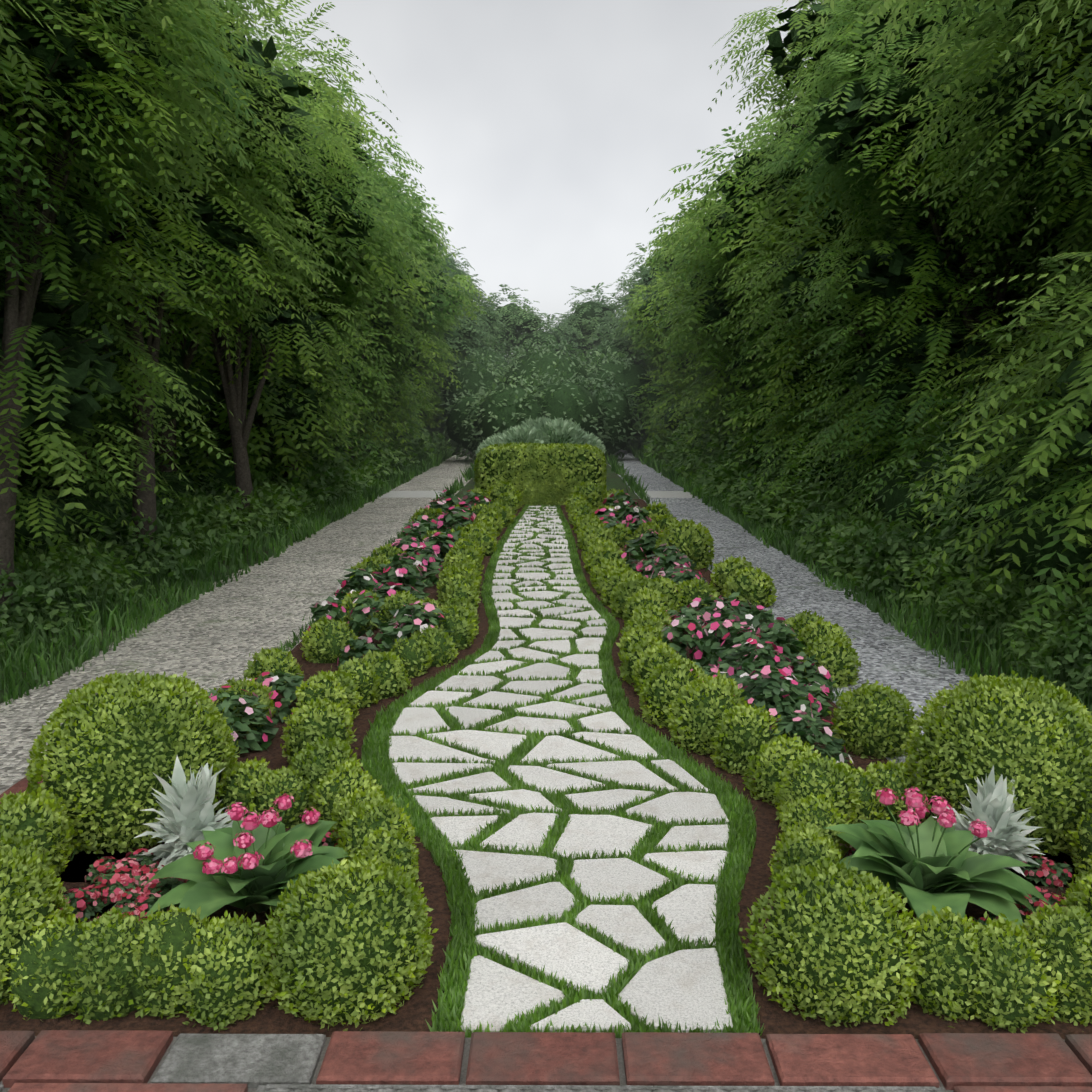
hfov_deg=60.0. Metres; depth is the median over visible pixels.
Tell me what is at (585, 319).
tree
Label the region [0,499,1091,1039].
planting bed mulch
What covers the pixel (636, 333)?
tree
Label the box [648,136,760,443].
tree
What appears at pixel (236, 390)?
tree
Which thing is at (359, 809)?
hedge path
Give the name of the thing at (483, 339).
tree
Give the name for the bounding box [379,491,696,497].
pale gravel walk slabs
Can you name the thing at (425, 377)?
tree
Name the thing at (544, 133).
sky
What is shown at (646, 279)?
tree
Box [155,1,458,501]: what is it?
tree
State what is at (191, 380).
dark thicket
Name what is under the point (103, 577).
verge grass and weeds
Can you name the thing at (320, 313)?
tree
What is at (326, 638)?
boxwood shrubs
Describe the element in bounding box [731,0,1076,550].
tree
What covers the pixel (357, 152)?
tree
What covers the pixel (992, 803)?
silver foliage
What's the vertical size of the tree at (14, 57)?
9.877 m
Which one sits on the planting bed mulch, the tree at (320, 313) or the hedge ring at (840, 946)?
the hedge ring at (840, 946)
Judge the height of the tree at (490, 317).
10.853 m
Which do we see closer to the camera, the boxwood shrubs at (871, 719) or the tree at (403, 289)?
the boxwood shrubs at (871, 719)
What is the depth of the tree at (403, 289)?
25.46 m
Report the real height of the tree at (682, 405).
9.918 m
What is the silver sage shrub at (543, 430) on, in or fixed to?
on the ground at (614, 480)
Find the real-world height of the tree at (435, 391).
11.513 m
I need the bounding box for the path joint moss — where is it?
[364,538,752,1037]
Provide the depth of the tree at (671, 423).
33.41 m
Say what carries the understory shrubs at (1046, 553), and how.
on the ground at (614, 480)
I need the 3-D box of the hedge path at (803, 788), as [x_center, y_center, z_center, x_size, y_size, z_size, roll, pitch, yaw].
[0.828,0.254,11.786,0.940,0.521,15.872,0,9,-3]
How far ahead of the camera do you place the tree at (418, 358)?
28.33 m
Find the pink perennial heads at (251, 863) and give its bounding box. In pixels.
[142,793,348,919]
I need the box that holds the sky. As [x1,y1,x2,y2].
[214,0,820,354]
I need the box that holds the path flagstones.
[388,506,732,1032]
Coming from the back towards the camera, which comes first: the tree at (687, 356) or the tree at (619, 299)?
the tree at (619, 299)
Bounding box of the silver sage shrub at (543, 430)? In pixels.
[475,415,606,455]
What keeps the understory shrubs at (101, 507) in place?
on the ground at (614, 480)
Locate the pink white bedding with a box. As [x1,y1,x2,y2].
[196,488,855,768]
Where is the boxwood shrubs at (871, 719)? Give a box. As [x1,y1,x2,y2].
[570,480,916,759]
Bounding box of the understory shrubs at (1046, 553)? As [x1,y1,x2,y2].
[638,359,1091,696]
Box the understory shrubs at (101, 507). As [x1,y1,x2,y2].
[14,393,448,588]
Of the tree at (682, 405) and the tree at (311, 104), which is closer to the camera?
the tree at (311, 104)
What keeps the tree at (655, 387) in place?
on the ground at (614, 480)
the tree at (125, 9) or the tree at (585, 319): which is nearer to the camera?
the tree at (125, 9)
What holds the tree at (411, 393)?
on the ground at (614, 480)
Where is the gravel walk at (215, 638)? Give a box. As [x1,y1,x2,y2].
[0,449,474,794]
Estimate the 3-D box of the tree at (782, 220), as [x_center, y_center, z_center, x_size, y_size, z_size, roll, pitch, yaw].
[5.848,-5.513,18.198,5.478,10.013,6.956,0,9,0]
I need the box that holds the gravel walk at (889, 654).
[609,449,971,776]
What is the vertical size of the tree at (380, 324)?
9.508 m
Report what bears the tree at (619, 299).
on the ground at (614, 480)
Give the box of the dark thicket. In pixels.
[17,220,1086,491]
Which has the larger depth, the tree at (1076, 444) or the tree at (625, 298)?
the tree at (625, 298)
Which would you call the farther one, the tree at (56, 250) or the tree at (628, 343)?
the tree at (628, 343)
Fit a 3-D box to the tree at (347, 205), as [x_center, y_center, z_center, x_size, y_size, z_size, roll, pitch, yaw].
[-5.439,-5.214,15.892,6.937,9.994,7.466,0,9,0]
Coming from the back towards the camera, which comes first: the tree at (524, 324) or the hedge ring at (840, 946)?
the tree at (524, 324)
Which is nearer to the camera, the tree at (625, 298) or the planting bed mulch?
the planting bed mulch
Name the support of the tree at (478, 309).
on the ground at (614, 480)
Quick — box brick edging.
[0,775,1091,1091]
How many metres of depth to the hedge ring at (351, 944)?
3.59 m
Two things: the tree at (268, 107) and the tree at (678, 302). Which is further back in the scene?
the tree at (678, 302)
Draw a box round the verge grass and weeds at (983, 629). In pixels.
[605,431,1091,910]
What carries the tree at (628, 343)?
on the ground at (614, 480)
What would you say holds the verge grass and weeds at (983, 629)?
on the ground at (614, 480)
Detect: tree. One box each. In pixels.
[0,0,172,91]
[0,0,266,281]
[0,0,292,548]
[4,0,403,481]
[139,0,435,471]
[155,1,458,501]
[233,40,398,485]
[273,30,416,473]
[320,148,450,448]
[348,201,466,457]
[360,150,482,449]
[377,173,455,437]
[393,179,493,438]
[408,183,449,434]
[424,244,494,439]
[437,239,509,344]
[447,302,496,370]
[468,300,491,346]
[474,301,521,359]
[480,284,580,365]
[545,282,620,360]
[598,265,647,358]
[600,268,645,342]
[611,294,646,364]
[611,295,662,369]
[612,264,684,444]
[617,242,662,377]
[621,189,721,452]
[624,202,704,439]
[643,117,781,451]
[645,195,737,433]
[646,78,888,469]
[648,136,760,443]
[651,170,733,435]
[708,0,1036,484]
[712,75,952,480]
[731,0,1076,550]
[814,0,1091,625]
[843,0,1091,541]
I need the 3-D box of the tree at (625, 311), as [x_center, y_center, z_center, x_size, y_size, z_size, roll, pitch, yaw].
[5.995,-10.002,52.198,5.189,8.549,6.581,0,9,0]
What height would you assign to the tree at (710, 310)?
8.953 m
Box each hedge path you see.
[280,492,518,916]
[565,491,862,902]
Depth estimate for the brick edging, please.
3.18 m
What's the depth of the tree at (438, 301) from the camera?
30.54 m
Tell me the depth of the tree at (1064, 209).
10.12 m
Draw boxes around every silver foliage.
[134,756,232,877]
[932,765,1044,875]
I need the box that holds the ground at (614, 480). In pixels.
[0,450,1091,703]
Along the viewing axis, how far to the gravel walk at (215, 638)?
9.83 m
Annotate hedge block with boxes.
[474,441,606,504]
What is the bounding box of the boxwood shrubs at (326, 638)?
[209,480,522,736]
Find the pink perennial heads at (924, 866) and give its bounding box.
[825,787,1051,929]
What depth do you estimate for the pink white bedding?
8.13 m
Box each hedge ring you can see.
[0,669,437,1031]
[739,670,1091,1032]
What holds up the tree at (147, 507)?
on the ground at (614, 480)
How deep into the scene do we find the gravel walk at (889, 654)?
10.45 m
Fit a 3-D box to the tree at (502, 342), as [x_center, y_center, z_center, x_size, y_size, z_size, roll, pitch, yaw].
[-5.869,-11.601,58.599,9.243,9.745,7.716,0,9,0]
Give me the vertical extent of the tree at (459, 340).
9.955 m
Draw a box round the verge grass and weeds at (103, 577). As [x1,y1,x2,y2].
[0,431,474,860]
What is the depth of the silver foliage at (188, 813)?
4.59 m
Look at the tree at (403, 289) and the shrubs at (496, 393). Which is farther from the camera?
the shrubs at (496, 393)
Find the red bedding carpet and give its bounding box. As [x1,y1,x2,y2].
[55,822,1072,931]
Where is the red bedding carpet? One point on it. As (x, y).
(119, 883)
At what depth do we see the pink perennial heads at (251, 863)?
4.18 m
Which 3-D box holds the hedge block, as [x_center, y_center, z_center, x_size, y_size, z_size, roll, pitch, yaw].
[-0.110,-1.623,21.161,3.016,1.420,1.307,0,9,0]
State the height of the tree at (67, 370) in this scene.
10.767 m
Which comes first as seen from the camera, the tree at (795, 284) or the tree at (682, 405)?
the tree at (795, 284)
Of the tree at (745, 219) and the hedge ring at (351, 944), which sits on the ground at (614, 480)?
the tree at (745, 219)
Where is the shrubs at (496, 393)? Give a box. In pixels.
[433,322,658,460]

